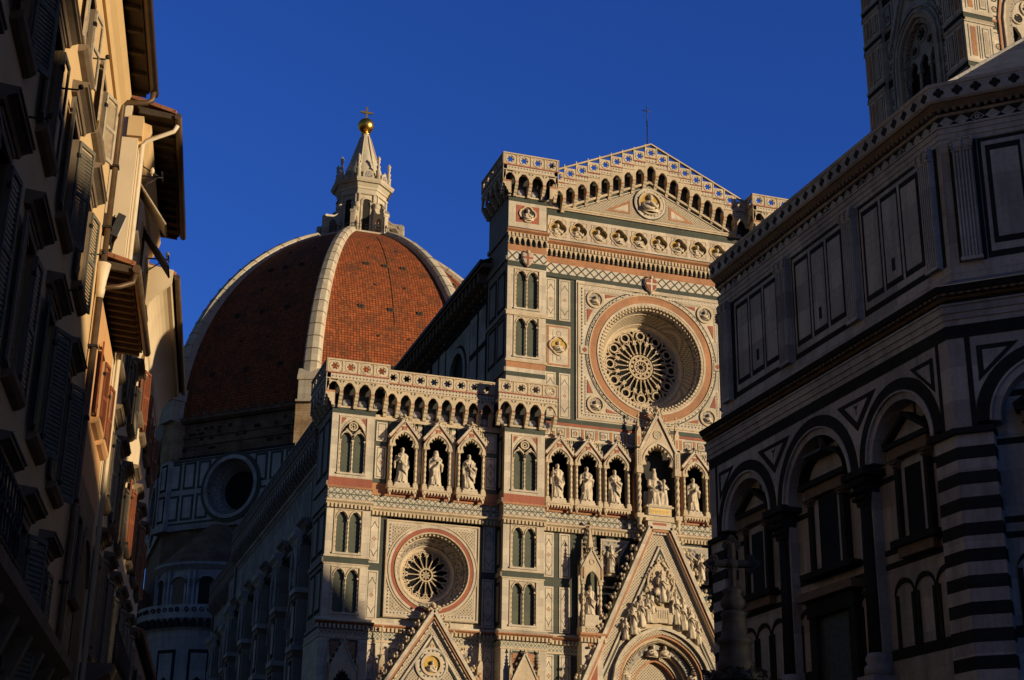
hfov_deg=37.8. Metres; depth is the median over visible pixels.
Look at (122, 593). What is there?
window
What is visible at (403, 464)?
saint statue
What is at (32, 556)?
window
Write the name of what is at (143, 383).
shutter
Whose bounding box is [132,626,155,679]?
town house
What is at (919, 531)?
window
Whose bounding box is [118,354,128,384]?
window
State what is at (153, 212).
town house
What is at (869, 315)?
baptistery
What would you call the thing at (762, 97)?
sky
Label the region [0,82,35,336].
window
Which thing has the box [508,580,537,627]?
window
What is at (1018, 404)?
window
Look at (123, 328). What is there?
town house
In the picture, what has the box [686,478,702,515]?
saint statue
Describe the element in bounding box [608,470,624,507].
saint statue
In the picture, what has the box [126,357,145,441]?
window
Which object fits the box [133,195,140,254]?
window
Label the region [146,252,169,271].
wire bracket
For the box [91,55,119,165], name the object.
window
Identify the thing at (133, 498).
window
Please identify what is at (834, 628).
door
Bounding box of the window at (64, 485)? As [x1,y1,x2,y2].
[45,336,86,509]
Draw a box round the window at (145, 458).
[142,403,153,468]
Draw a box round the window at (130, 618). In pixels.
[126,613,136,662]
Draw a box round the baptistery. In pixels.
[699,37,1023,679]
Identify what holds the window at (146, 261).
in the town house at (153, 212)
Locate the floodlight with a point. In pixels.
(118, 221)
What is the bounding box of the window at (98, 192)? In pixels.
[71,162,106,316]
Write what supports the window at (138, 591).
in the town house at (161, 384)
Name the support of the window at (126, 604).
in the town house at (161, 384)
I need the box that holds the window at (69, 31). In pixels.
[35,0,83,177]
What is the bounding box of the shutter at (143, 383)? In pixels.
[135,354,151,428]
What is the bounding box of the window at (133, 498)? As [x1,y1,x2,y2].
[122,464,141,559]
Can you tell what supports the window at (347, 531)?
in the cathedral
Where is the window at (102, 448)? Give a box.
[96,369,115,460]
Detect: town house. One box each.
[0,0,158,679]
[54,249,150,679]
[76,95,185,679]
[114,263,185,679]
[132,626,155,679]
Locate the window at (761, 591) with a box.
[734,487,778,611]
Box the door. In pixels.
[819,609,852,679]
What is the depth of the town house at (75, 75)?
25.11 m
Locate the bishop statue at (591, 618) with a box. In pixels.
[581,586,599,626]
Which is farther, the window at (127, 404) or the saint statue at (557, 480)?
the saint statue at (557, 480)
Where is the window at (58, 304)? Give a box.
[25,270,73,465]
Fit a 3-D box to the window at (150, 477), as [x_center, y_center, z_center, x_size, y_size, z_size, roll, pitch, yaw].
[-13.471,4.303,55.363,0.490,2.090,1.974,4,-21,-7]
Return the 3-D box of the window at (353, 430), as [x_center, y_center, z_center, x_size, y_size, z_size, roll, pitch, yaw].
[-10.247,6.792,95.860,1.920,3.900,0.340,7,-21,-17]
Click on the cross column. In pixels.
(735, 643)
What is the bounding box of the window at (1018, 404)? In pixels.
[1012,394,1023,423]
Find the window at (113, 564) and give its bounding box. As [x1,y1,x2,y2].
[93,551,118,662]
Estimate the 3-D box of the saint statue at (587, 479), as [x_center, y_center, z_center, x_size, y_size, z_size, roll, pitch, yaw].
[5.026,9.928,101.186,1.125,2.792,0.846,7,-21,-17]
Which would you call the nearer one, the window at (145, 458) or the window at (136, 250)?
the window at (136, 250)
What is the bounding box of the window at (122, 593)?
[116,585,129,641]
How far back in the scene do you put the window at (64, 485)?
28.78 m
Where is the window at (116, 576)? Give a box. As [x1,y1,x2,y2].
[107,570,123,662]
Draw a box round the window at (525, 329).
[513,315,539,359]
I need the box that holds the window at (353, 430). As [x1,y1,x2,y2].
[336,415,367,475]
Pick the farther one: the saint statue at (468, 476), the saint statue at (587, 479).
the saint statue at (587, 479)
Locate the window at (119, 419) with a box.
[100,404,125,515]
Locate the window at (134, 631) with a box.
[129,627,139,679]
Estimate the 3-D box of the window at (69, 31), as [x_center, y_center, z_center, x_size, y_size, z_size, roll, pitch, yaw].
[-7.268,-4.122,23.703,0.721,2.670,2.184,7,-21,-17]
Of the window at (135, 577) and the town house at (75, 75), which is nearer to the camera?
the town house at (75, 75)
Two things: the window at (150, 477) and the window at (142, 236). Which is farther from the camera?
the window at (150, 477)
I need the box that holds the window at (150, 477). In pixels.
[145,424,158,487]
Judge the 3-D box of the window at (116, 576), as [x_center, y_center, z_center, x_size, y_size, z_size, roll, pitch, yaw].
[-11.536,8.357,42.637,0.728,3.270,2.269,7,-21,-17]
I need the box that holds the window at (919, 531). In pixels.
[881,411,941,558]
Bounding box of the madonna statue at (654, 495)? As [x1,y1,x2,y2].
[643,469,671,507]
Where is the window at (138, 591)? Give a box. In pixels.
[133,520,150,603]
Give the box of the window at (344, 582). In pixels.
[328,565,360,614]
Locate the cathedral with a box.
[136,106,787,679]
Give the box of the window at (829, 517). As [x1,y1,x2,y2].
[796,445,864,679]
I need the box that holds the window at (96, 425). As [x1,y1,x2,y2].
[90,341,111,440]
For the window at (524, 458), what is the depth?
99.37 m
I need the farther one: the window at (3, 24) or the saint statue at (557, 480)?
the saint statue at (557, 480)
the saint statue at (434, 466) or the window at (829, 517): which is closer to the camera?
the window at (829, 517)
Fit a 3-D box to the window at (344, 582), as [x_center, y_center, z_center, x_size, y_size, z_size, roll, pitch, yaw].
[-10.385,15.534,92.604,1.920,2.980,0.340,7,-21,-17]
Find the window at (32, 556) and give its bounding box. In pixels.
[0,484,48,679]
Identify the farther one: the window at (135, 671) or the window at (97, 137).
the window at (135, 671)
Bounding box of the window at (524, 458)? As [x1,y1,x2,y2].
[511,434,538,493]
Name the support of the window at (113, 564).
in the town house at (153, 212)
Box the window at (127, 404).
[121,355,136,416]
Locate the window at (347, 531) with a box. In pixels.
[332,508,363,555]
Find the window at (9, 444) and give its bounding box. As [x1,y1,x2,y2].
[0,429,27,550]
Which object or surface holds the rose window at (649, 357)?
in the cathedral
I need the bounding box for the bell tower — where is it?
[860,0,1023,130]
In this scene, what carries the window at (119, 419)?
in the town house at (153, 212)
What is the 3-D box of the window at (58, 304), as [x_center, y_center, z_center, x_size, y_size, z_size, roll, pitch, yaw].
[-7.876,0.492,25.259,0.773,2.950,2.151,7,-21,-17]
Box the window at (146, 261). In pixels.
[143,257,148,321]
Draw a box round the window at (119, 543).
[113,460,135,558]
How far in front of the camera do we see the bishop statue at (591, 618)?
97.75 m
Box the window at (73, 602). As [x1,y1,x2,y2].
[67,506,83,611]
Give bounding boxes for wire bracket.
[140,166,162,188]
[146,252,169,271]
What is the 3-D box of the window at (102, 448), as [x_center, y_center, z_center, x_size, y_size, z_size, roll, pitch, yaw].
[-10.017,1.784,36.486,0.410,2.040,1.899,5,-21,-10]
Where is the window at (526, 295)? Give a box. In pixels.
[513,268,539,311]
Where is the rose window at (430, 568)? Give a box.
[396,534,467,607]
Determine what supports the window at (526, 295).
in the cathedral
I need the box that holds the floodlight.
[102,213,125,252]
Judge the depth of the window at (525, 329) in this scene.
102.50 m
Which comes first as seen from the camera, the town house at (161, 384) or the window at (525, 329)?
the town house at (161, 384)
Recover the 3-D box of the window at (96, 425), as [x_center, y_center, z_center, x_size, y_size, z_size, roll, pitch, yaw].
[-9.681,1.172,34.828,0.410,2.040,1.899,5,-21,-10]
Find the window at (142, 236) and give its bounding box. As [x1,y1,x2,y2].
[137,222,144,290]
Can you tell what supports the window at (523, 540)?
in the cathedral
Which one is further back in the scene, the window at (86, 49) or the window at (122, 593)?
the window at (122, 593)
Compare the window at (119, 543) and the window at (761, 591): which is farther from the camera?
the window at (761, 591)
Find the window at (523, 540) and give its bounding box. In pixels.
[509,524,537,570]
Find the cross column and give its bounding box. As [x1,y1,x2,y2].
[701,534,773,679]
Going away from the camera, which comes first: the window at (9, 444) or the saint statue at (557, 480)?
the window at (9, 444)
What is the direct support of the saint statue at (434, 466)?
in the cathedral
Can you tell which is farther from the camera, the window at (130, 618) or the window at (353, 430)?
the window at (353, 430)
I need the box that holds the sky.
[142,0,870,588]
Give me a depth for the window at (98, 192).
30.00 m
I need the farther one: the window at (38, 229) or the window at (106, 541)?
the window at (106, 541)
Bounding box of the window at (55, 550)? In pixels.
[38,529,64,621]
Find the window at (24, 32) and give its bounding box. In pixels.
[9,0,59,79]
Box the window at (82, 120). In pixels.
[55,79,96,254]
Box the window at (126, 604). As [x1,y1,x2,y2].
[120,599,132,650]
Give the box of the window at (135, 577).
[129,502,147,588]
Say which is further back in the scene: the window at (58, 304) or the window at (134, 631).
the window at (134, 631)
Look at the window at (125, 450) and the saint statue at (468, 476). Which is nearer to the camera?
the window at (125, 450)
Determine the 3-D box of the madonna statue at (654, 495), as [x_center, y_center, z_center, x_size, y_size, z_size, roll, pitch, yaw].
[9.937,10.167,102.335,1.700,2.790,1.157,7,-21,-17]
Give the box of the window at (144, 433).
[139,388,153,448]
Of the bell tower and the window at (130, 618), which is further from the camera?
the bell tower
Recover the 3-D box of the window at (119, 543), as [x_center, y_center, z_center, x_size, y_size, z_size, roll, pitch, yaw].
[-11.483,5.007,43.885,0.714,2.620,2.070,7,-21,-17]
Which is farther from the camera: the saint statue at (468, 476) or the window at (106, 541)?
the saint statue at (468, 476)
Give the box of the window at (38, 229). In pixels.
[0,188,56,410]
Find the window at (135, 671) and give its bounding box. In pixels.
[132,666,140,679]
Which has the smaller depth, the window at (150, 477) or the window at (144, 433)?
the window at (144, 433)
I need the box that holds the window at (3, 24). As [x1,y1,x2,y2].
[0,0,7,33]
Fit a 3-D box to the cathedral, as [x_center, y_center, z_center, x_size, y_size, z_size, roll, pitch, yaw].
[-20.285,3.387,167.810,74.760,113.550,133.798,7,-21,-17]
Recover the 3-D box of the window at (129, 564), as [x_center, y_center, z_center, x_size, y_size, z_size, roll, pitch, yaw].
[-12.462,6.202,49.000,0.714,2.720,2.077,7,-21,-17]
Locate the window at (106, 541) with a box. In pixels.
[82,527,112,662]
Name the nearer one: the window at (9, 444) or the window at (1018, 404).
the window at (9, 444)
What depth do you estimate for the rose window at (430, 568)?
97.14 m
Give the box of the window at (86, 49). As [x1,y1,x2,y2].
[78,0,104,90]
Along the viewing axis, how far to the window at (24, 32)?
21.16 m
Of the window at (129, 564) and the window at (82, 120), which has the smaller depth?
the window at (82, 120)
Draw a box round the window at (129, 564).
[125,483,144,574]
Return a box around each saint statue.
[393,447,409,486]
[427,451,443,490]
[461,454,477,493]
[549,464,566,502]
[579,467,595,504]
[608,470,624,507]
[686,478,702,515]
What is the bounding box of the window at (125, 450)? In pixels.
[107,435,130,539]
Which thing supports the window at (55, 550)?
in the town house at (75, 75)
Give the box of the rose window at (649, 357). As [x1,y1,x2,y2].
[602,309,699,409]
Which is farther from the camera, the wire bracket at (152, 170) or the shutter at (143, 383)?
the shutter at (143, 383)
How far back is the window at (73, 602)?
32.91 m

